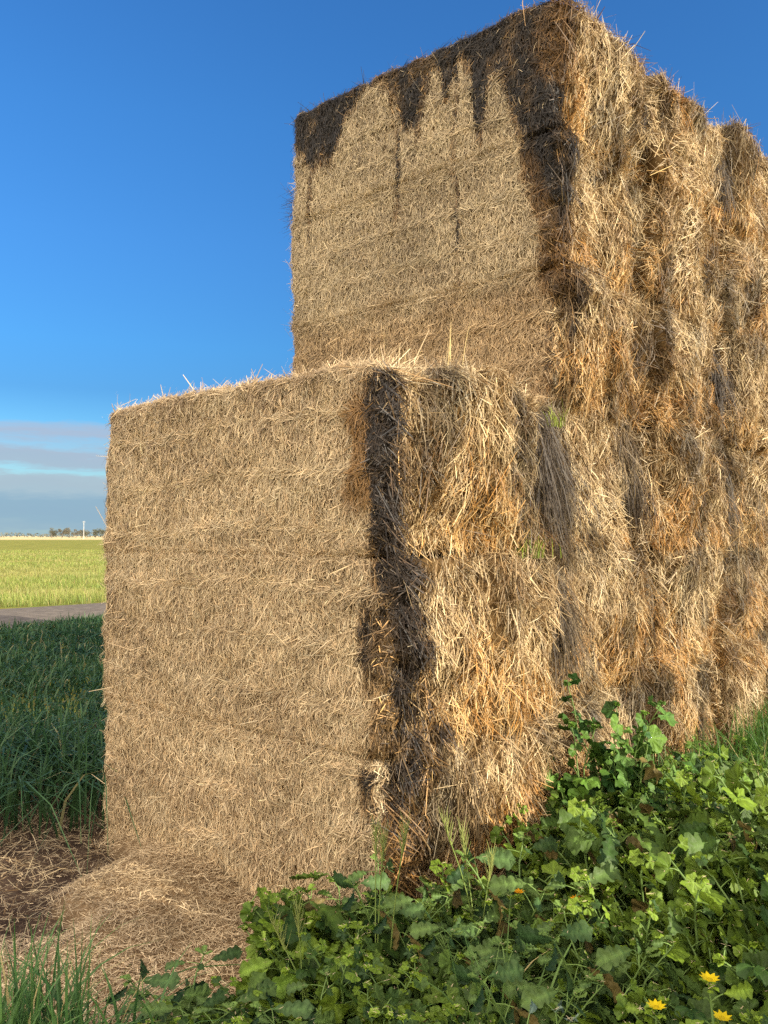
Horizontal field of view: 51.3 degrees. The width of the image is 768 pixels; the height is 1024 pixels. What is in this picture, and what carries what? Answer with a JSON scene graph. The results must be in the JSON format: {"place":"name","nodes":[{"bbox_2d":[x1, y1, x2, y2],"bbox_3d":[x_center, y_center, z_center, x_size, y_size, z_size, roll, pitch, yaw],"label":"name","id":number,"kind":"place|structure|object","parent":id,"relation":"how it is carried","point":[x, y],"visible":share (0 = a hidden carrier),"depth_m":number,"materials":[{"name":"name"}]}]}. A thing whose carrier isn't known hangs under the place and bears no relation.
{"place":"outdoors","nodes":[
{"label":"outdoors","id":0,"kind":"place"},
{"bbox_2d":[0,602,106,627],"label":"road","id":1,"kind":"structure","parent":0,"point":[29,614],"depth_m":16.93,"materials":[{"name":"asphalt"}]},
{"bbox_2d":[0,536,107,729],"bbox_3d":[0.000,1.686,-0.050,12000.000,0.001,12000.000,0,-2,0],"label":"ground","id":2,"kind":"structure","parent":0,"point":[41,543],"depth_m":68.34,"materials":[{"name":"plant"}]},
{"bbox_2d":[0,530,104,536],"bbox_3d":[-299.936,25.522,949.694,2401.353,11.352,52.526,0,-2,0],"label":"distant woodland","id":3,"kind":"object","parent":2,"relation":"on","point":[22,534],"visible":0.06,"depth_m":941.17,"materials":[{"name":"green plant"}]},
{"bbox_2d":[0,611,141,875],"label":"tall grass","id":4,"kind":"structure","parent":2,"relation":"on","point":[45,735],"depth_m":6.07,"materials":[{"name":"plant"}]},
{"bbox_2d":[0,714,767,1023],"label":"dirt","id":5,"kind":"structure","parent":0,"point":[21,926],"depth_m":4.08,"materials":[{"name":"soil"}]},
{"bbox_2d":[0,900,144,1023],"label":"grass clump","id":6,"kind":"object","parent":5,"relation":"on","point":[53,979],"visible":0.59,"depth_m":2.46,"materials":[{"name":"plant"}]},
{"bbox_2d":[0,764,245,1018],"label":"loose straw","id":7,"kind":"object","parent":5,"relation":"on","point":[35,889],"visible":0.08,"depth_m":4.04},
{"bbox_2d":[0,809,264,1023],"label":"straw pile","id":8,"kind":"object","parent":5,"relation":"on","point":[179,899],"visible":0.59,"depth_m":3.31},
{"bbox_2d":[0,911,278,1023],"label":"grass clump","id":9,"kind":"object","parent":5,"relation":"on","point":[26,1014],"visible":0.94,"depth_m":2.34,"materials":[{"name":"plant"}]},
{"bbox_2d":[137,1000,228,1023],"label":"leafy weed","id":10,"kind":"object","parent":5,"relation":"on","point":[174,1014],"visible":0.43,"depth_m":2.40,"materials":[{"name":"green plant"}]},
{"bbox_2d":[105,945,279,1023],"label":"leafy weed","id":11,"kind":"object","parent":5,"relation":"on","point":[187,1000],"visible":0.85,"depth_m":2.51,"materials":[{"name":"green plant"}]},
{"bbox_2d":[169,1002,286,1023],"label":"leafy weed","id":12,"kind":"object","parent":5,"relation":"on","point":[203,1017],"visible":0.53,"depth_m":2.42,"materials":[{"name":"green plant"}]},
{"bbox_2d":[210,976,332,1023],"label":"leafy weed","id":13,"kind":"object","parent":5,"relation":"on","point":[215,980],"visible":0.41,"depth_m":2.54,"materials":[{"name":"green plant"}]},
{"bbox_2d":[238,887,327,994],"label":"leafy weed","id":14,"kind":"object","parent":5,"relation":"on","point":[253,951],"visible":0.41,"depth_m":2.84,"materials":[{"name":"green plant"}]},
{"bbox_2d":[266,890,306,1001],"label":"barley plant","id":15,"kind":"object","parent":5,"relation":"on","point":[282,940],"visible":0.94,"depth_m":2.58,"materials":[{"name":"green plant"}]},
{"bbox_2d":[235,920,374,1007],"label":"leafy weed","id":16,"kind":"object","parent":5,"relation":"on","point":[251,965],"visible":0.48,"depth_m":2.72,"materials":[{"name":"green plant"}]},
{"bbox_2d":[239,887,379,999],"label":"leafy weed","id":17,"kind":"object","parent":5,"relation":"on","point":[307,973],"visible":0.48,"depth_m":2.79,"materials":[{"name":"green plant"}]},
{"bbox_2d":[250,871,409,997],"bbox_3d":[-0.170,1.587,2.954,0.601,0.412,0.706,-1,1,3],"label":"leafy weed","id":18,"kind":"object","parent":5,"relation":"on","point":[333,921],"visible":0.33,"depth_m":2.88,"materials":[{"name":"green plant"}]},
{"bbox_2d":[93,695,572,937],"bbox_3d":[-0.307,1.419,4.191,2.425,1.063,1.463,-1,-2,40],"label":"straw bale","id":19,"kind":"object","parent":5,"relation":"on","point":[253,811],"visible":0.73,"depth_m":3.52},
{"bbox_2d":[89,533,607,781],"bbox_3d":[-0.193,0.634,4.364,2.440,1.081,1.838,-1,-2,40],"label":"straw bale","id":20,"kind":"object","parent":19,"relation":"on","point":[379,658],"visible":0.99,"depth_m":3.53},
{"bbox_2d":[96,331,607,574],"bbox_3d":[-0.152,-0.213,4.439,2.383,1.143,2.016,-1,-2,40],"label":"straw bale","id":21,"kind":"object","parent":20,"relation":"on","point":[370,458],"visible":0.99,"depth_m":3.57},
{"bbox_2d":[513,531,561,558],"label":"grass clump","id":22,"kind":"object","parent":20,"relation":"on","point":[538,553],"visible":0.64,"depth_m":3.79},
{"bbox_2d":[249,964,418,1023],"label":"leafy weed","id":23,"kind":"object","parent":5,"relation":"on","point":[305,1009],"visible":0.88,"depth_m":2.40,"materials":[{"name":"green plant"}]},
{"bbox_2d":[300,932,429,1023],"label":"leafy weed","id":24,"kind":"object","parent":5,"relation":"on","point":[344,1007],"visible":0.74,"depth_m":2.51,"materials":[{"name":"green plant"}]},
{"bbox_2d":[370,812,410,949],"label":"barley plant","id":25,"kind":"object","parent":5,"relation":"on","point":[382,837],"visible":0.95,"depth_m":2.71,"materials":[{"name":"green plant"}]},
{"bbox_2d":[318,854,470,989],"bbox_3d":[0.049,1.547,2.893,0.549,0.464,0.566,4,1,-17],"label":"leafy weed","id":26,"kind":"object","parent":5,"relation":"on","point":[342,881],"visible":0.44,"depth_m":2.88,"materials":[{"name":"green plant"}]},
{"bbox_2d":[347,964,459,1023],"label":"leafy weed","id":27,"kind":"object","parent":5,"relation":"on","point":[378,993],"visible":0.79,"depth_m":2.48,"materials":[{"name":"green plant"}]},
{"bbox_2d":[336,920,471,1022],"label":"leafy weed","id":28,"kind":"object","parent":5,"relation":"on","point":[444,963],"visible":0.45,"depth_m":2.60,"materials":[{"name":"green plant"}]},
{"bbox_2d":[411,1002,465,1023],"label":"leafy weed","id":29,"kind":"object","parent":5,"relation":"on","point":[460,1008],"visible":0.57,"depth_m":2.34,"materials":[{"name":"green plant"}]},
{"bbox_2d":[372,886,507,1010],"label":"leafy weed","id":30,"kind":"object","parent":5,"relation":"on","point":[414,910],"visible":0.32,"depth_m":2.73,"materials":[{"name":"green plant"}]},
{"bbox_2d":[385,944,501,1023],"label":"leafy weed","id":31,"kind":"object","parent":5,"relation":"on","point":[432,995],"visible":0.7,"depth_m":2.51,"materials":[{"name":"green plant"}]},
{"bbox_2d":[396,1011,497,1023],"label":"leafy weed","id":32,"kind":"object","parent":5,"relation":"on","point":[403,1019],"visible":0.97,"depth_m":2.28,"materials":[{"name":"green plant"}]},
{"bbox_2d":[415,859,495,943],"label":"leafy weed","id":33,"kind":"object","parent":5,"relation":"on","point":[456,898],"visible":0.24,"depth_m":2.96,"materials":[{"name":"green plant"}]},
{"bbox_2d":[438,807,496,930],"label":"barley plant","id":34,"kind":"object","parent":5,"relation":"on","point":[491,865],"visible":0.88,"depth_m":2.88,"materials":[{"name":"green plant"}]},
{"bbox_2d":[449,864,511,918],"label":"leafy weed","id":35,"kind":"object","parent":5,"relation":"on","point":[474,883],"visible":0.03,"depth_m":3.27,"materials":[{"name":"green plant"}]},
{"bbox_2d":[245,754,741,1023],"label":"undergrowth","id":36,"kind":"object","parent":5,"relation":"on","point":[312,998],"visible":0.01,"depth_m":2.63,"materials":[{"name":"green plant"}]},
{"bbox_2d":[417,904,577,1017],"bbox_3d":[0.358,1.584,2.671,0.592,0.374,0.611,3,-6,-4],"label":"leafy weed","id":37,"kind":"object","parent":5,"relation":"on","point":[471,932],"visible":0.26,"depth_m":2.64,"materials":[{"name":"green plant"}]},
{"bbox_2d":[390,898,626,1023],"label":"grass clump","id":38,"kind":"object","parent":5,"relation":"on","point":[504,999],"visible":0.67,"depth_m":2.42,"materials":[{"name":"plant"}]},
{"bbox_2d":[483,888,581,946],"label":"leafy weed","id":39,"kind":"object","parent":5,"relation":"on","point":[527,916],"visible":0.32,"depth_m":2.80,"materials":[{"name":"green plant"}]},
{"bbox_2d":[445,831,621,986],"bbox_3d":[0.516,1.511,2.892,0.668,0.529,0.689,-1,0,15],"label":"leafy weed","id":40,"kind":"object","parent":5,"relation":"on","point":[501,888],"visible":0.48,"depth_m":2.88,"materials":[{"name":"green plant"}]},
{"bbox_2d":[448,936,621,1023],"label":"leafy weed","id":41,"kind":"object","parent":5,"relation":"on","point":[542,997],"visible":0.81,"depth_m":2.34,"materials":[{"name":"green plant"}]},
{"bbox_2d":[457,920,614,1023],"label":"leafy weed","id":42,"kind":"object","parent":5,"relation":"on","point":[512,991],"visible":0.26,"depth_m":2.49,"materials":[{"name":"green plant"}]},
{"bbox_2d":[512,802,563,873],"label":"leafy weed","id":43,"kind":"object","parent":5,"relation":"on","point":[539,852],"visible":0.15,"depth_m":3.58,"materials":[{"name":"green plant"}]},
{"bbox_2d":[490,815,599,900],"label":"leafy weed","id":44,"kind":"object","parent":5,"relation":"on","point":[537,861],"visible":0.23,"depth_m":3.36,"materials":[{"name":"green plant"}]},
{"bbox_2d":[527,1000,578,1023],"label":"leafy weed","id":45,"kind":"object","parent":5,"relation":"on","point":[533,1007],"visible":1,"depth_m":2.07,"materials":[{"name":"green plant"}]},
{"bbox_2d":[501,893,607,971],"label":"leafy weed","id":46,"kind":"object","parent":5,"relation":"on","point":[533,954],"visible":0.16,"depth_m":2.70,"materials":[{"name":"green plant"}]},
{"bbox_2d":[529,833,587,884],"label":"leafy weed","id":47,"kind":"object","parent":5,"relation":"on","point":[558,835],"visible":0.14,"depth_m":3.50,"materials":[{"name":"green plant"}]},
{"bbox_2d":[520,866,623,951],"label":"leafy weed","id":48,"kind":"object","parent":5,"relation":"on","point":[574,876],"visible":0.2,"depth_m":2.82,"materials":[{"name":"green plant"}]},
{"bbox_2d":[537,803,631,857],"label":"leafy weed","id":49,"kind":"object","parent":5,"relation":"on","point":[551,820],"visible":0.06,"depth_m":3.63,"materials":[{"name":"green plant"}]},
{"bbox_2d":[540,712,634,852],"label":"leafy weed","id":50,"kind":"object","parent":5,"relation":"on","point":[575,785],"visible":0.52,"depth_m":3.78,"materials":[{"name":"green plant"}]},
{"bbox_2d":[550,825,626,864],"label":"leafy weed","id":51,"kind":"object","parent":5,"relation":"on","point":[577,858],"visible":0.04,"depth_m":3.31,"materials":[{"name":"green plant"}]},
{"bbox_2d":[547,971,636,1023],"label":"leafy weed","id":52,"kind":"object","parent":5,"relation":"on","point":[551,1013],"visible":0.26,"depth_m":2.35,"materials":[{"name":"green plant"}]},
{"bbox_2d":[536,673,657,831],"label":"straw bale","id":53,"kind":"object","parent":5,"relation":"on","point":[630,706],"visible":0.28,"depth_m":4.41},
{"bbox_2d":[546,536,677,709],"bbox_3d":[0.617,0.693,5.367,2.349,1.097,1.971,-1,-2,40],"label":"straw bale","id":54,"kind":"object","parent":53,"relation":"on","point":[609,592],"visible":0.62,"depth_m":4.67},
{"bbox_2d":[531,391,667,562],"bbox_3d":[0.626,-0.164,5.485,2.300,1.078,1.921,-1,-2,40],"label":"straw bale","id":55,"kind":"object","parent":54,"relation":"on","point":[611,455],"visible":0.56,"depth_m":4.68},
{"bbox_2d":[285,245,660,438],"bbox_3d":[0.582,-0.931,5.434,2.514,1.022,1.341,-1,-2,40],"label":"straw bale","id":56,"kind":"object","parent":55,"relation":"on","point":[578,338],"visible":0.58,"depth_m":4.73},
{"bbox_2d":[283,117,662,330],"bbox_3d":[0.540,-1.717,5.482,2.487,1.012,1.333,-1,-2,40],"label":"straw bale","id":57,"kind":"object","parent":56,"relation":"on","point":[542,202],"visible":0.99,"depth_m":4.86},
{"bbox_2d":[280,0,666,239],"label":"straw bale","id":58,"kind":"object","parent":57,"relation":"on","point":[529,71],"visible":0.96,"depth_m":4.85},
{"bbox_2d":[523,797,680,909],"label":"leafy weed","id":59,"kind":"object","parent":5,"relation":"on","point":[553,867],"visible":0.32,"depth_m":3.07,"materials":[{"name":"green plant"}]},
{"bbox_2d":[549,778,662,846],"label":"leafy weed","id":60,"kind":"object","parent":5,"relation":"on","point":[554,803],"visible":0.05,"depth_m":3.74,"materials":[{"name":"green plant"}]},
{"bbox_2d":[526,897,689,1012],"bbox_3d":[0.718,1.511,2.620,0.522,0.514,0.291,-2,-2,42],"label":"leafy weed","id":61,"kind":"object","parent":5,"relation":"on","point":[573,907],"visible":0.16,"depth_m":2.62,"materials":[{"name":"green plant"}]},
{"bbox_2d":[515,900,701,1023],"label":"leafy weed","id":62,"kind":"object","parent":5,"relation":"on","point":[582,930],"visible":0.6,"depth_m":2.44,"materials":[{"name":"green plant"}]},
{"bbox_2d":[558,673,678,830],"bbox_3d":[1.131,1.299,3.891,0.436,1.012,0.476,1,-2,-23],"label":"leafy weed","id":63,"kind":"object","parent":5,"relation":"on","point":[625,770],"visible":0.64,"depth_m":3.82,"materials":[{"name":"green plant"}]},
{"bbox_2d":[586,746,676,828],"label":"leafy weed","id":64,"kind":"object","parent":5,"relation":"on","point":[610,798],"visible":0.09,"depth_m":4.04,"materials":[{"name":"green plant"}]},
{"bbox_2d":[578,873,702,965],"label":"leafy weed","id":65,"kind":"object","parent":5,"relation":"on","point":[654,893],"visible":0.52,"depth_m":2.68,"materials":[{"name":"green plant"}]},
{"bbox_2d":[585,899,703,989],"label":"leafy weed","id":66,"kind":"object","parent":5,"relation":"on","point":[604,924],"visible":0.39,"depth_m":2.58,"materials":[{"name":"green plant"}]},
{"bbox_2d":[598,700,699,825],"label":"leafy weed","id":67,"kind":"object","parent":5,"relation":"on","point":[657,740],"visible":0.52,"depth_m":3.92,"materials":[{"name":"green plant"}]},
{"bbox_2d":[557,790,741,960],"bbox_3d":[1.071,1.486,3.285,0.722,0.646,0.848,-2,-5,6],"label":"leafy weed","id":68,"kind":"object","parent":5,"relation":"on","point":[654,833],"visible":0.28,"depth_m":3.23,"materials":[{"name":"green plant"}]},
{"bbox_2d":[613,978,685,1023],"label":"leafy weed","id":69,"kind":"object","parent":5,"relation":"on","point":[620,1011],"visible":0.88,"depth_m":2.28,"materials":[{"name":"green plant"}]},
{"bbox_2d":[584,849,727,962],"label":"leafy weed","id":70,"kind":"object","parent":5,"relation":"on","point":[635,860],"visible":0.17,"depth_m":2.85,"materials":[{"name":"green plant"}]},
{"bbox_2d":[564,811,753,963],"bbox_3d":[1.062,1.491,3.051,0.694,0.620,0.815,1,-1,26],"label":"leafy weed","id":71,"kind":"object","parent":5,"relation":"on","point":[576,841],"visible":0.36,"depth_m":3.04,"materials":[{"name":"green plant"}]},
{"bbox_2d":[638,766,704,828],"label":"leafy weed","id":72,"kind":"object","parent":5,"relation":"on","point":[674,788],"visible":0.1,"depth_m":3.80,"materials":[{"name":"green plant"}]},
{"bbox_2d":[630,655,722,774],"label":"straw bale","id":73,"kind":"object","parent":5,"relation":"on","point":[687,699],"visible":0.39,"depth_m":5.48},
{"bbox_2d":[634,534,731,678],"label":"straw bale","id":74,"kind":"object","parent":73,"relation":"on","point":[694,587],"visible":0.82,"depth_m":5.45},
{"bbox_2d":[622,411,751,564],"bbox_3d":[1.553,-0.136,6.348,2.374,1.054,1.928,-1,-2,40],"label":"straw bale","id":75,"kind":"object","parent":74,"relation":"on","point":[693,491],"visible":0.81,"depth_m":5.36},
{"bbox_2d":[630,296,743,453],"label":"straw bale","id":76,"kind":"object","parent":75,"relation":"on","point":[682,388],"visible":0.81,"depth_m":5.38},
{"bbox_2d":[631,171,728,344],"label":"straw bale","id":77,"kind":"object","parent":76,"relation":"on","point":[680,265],"visible":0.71,"depth_m":5.34},
{"bbox_2d":[638,65,740,232],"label":"straw bale","id":78,"kind":"object","parent":77,"relation":"on","point":[686,146],"visible":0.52,"depth_m":5.47},
{"bbox_2d":[619,773,752,831],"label":"leafy weed","id":79,"kind":"object","parent":5,"relation":"on","point":[635,803],"visible":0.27,"depth_m":3.68,"materials":[{"name":"green plant"}]},
{"bbox_2d":[625,971,752,1023],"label":"flowers","id":80,"kind":"object","parent":5,"relation":"on","point":[744,991],"visible":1,"depth_m":1.76,"materials":[{"name":"yellow plant"}]},
{"bbox_2d":[611,923,767,1023],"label":"leafy weed","id":81,"kind":"object","parent":5,"relation":"on","point":[730,977],"visible":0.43,"depth_m":2.39,"materials":[{"name":"green plant"}]},
{"bbox_2d":[625,769,757,869],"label":"leafy weed","id":82,"kind":"object","parent":5,"relation":"on","point":[696,800],"visible":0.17,"depth_m":3.38,"materials":[{"name":"green plant"}]},
{"bbox_2d":[622,872,767,991],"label":"leafy weed","id":83,"kind":"object","parent":5,"relation":"on","point":[712,908],"visible":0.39,"depth_m":2.61,"materials":[{"name":"green plant"}]},
{"bbox_2d":[631,898,767,1023],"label":"leafy weed","id":84,"kind":"object","parent":5,"relation":"on","point":[692,1009],"visible":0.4,"depth_m":2.51,"materials":[{"name":"green plant"}]},
{"bbox_2d":[681,777,732,806],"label":"leafy weed","id":85,"kind":"object","parent":5,"relation":"on","point":[710,798],"visible":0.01,"depth_m":3.95,"materials":[{"name":"green plant"}]},
{"bbox_2d":[672,749,746,768],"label":"leafy weed","id":86,"kind":"object","parent":5,"relation":"on","point":[677,754],"visible":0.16,"depth_m":5.04,"materials":[{"name":"green plant"}]},
{"bbox_2d":[653,834,767,999],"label":"leafy weed","id":87,"kind":"object","parent":5,"relation":"on","point":[753,964],"visible":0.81,"depth_m":2.68,"materials":[{"name":"green plant"}]},
{"bbox_2d":[662,805,767,933],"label":"leafy weed","id":88,"kind":"object","parent":5,"relation":"on","point":[699,838],"visible":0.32,"depth_m":3.00,"materials":[{"name":"green plant"}]},
{"bbox_2d":[685,736,765,771],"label":"leafy weed","id":89,"kind":"object","parent":5,"relation":"on","point":[690,744],"visible":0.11,"depth_m":5.28,"materials":[{"name":"green plant"}]},
{"bbox_2d":[688,855,767,930],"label":"leafy weed","id":90,"kind":"object","parent":5,"relation":"on","point":[703,861],"visible":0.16,"depth_m":2.82,"materials":[{"name":"green plant"}]},
{"bbox_2d":[694,751,766,842],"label":"leafy weed","id":91,"kind":"object","parent":5,"relation":"on","point":[720,802],"visible":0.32,"depth_m":3.28,"materials":[{"name":"green plant"}]},
{"bbox_2d":[701,744,767,861],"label":"leafy weed","id":92,"kind":"object","parent":5,"relation":"on","point":[733,774],"visible":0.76,"depth_m":3.34,"materials":[{"name":"green plant"}]},
{"bbox_2d":[705,627,767,751],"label":"straw bale","id":93,"kind":"object","parent":5,"relation":"on","point":[745,670],"visible":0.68,"depth_m":6.20},
{"bbox_2d":[705,544,767,657],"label":"straw bale","id":94,"kind":"object","parent":93,"relation":"on","point":[741,603],"visible":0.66,"depth_m":6.63},
{"bbox_2d":[721,443,767,559],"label":"straw bale","id":95,"kind":"object","parent":94,"relation":"on","point":[750,482],"visible":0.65,"depth_m":6.58},
{"bbox_2d":[708,321,767,468],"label":"straw bale","id":96,"kind":"object","parent":95,"relation":"on","point":[744,359],"visible":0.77,"depth_m":6.21},
{"bbox_2d":[712,228,767,344],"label":"straw bale","id":97,"kind":"object","parent":96,"relation":"on","point":[744,294],"visible":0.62,"depth_m":6.35},
{"bbox_2d":[711,105,767,252],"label":"straw bale","id":98,"kind":"object","parent":97,"relation":"on","point":[748,161],"visible":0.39,"depth_m":6.22},
{"bbox_2d":[711,735,767,764],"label":"leafy weed","id":99,"kind":"object","parent":5,"relation":"on","point":[745,744],"visible":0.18,"depth_m":5.50,"materials":[{"name":"green plant"}]},
{"bbox_2d":[713,849,767,933],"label":"leafy weed","id":100,"kind":"object","parent":5,"relation":"on","point":[761,857],"visible":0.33,"depth_m":2.78,"materials":[{"name":"green plant"}]},
{"bbox_2d":[717,788,767,842],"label":"leafy weed","id":101,"kind":"object","parent":5,"relation":"on","point":[741,836],"visible":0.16,"depth_m":3.28,"materials":[{"name":"green plant"}]},
{"bbox_2d":[734,1009,767,1023],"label":"leafy weed","id":102,"kind":"object","parent":5,"relation":"on","point":[755,1018],"visible":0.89,"depth_m":2.21,"materials":[{"name":"green plant"}]},
{"bbox_2d":[737,785,767,890],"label":"leafy weed","id":103,"kind":"object","parent":5,"relation":"on","point":[760,797],"visible":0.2,"depth_m":2.98,"materials":[{"name":"green plant"}]},
{"bbox_2d":[754,905,767,1000],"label":"leafy weed","id":104,"kind":"object","parent":5,"relation":"on","point":[763,914],"visible":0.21,"depth_m":2.50,"materials":[{"name":"green plant"}]},
{"bbox_2d":[0,0,767,535],"label":"sky","id":105,"kind":"structure","parent":0,"point":[146,157],"materials":[{"name":"blue"}]},
{"bbox_2d":[626,688,767,804],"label":"grass","id":106,"kind":"structure","parent":0,"point":[760,735],"depth_m":5.47,"materials":[{"name":"plant"}]},
{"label":"straw bale","id":107,"kind":"object","parent":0,"visible":0},
{"bbox_2d":[759,542,767,632],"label":"straw bale","id":108,"kind":"object","parent":107,"relation":"on","point":[765,623],"visible":0.02,"depth_m":7.28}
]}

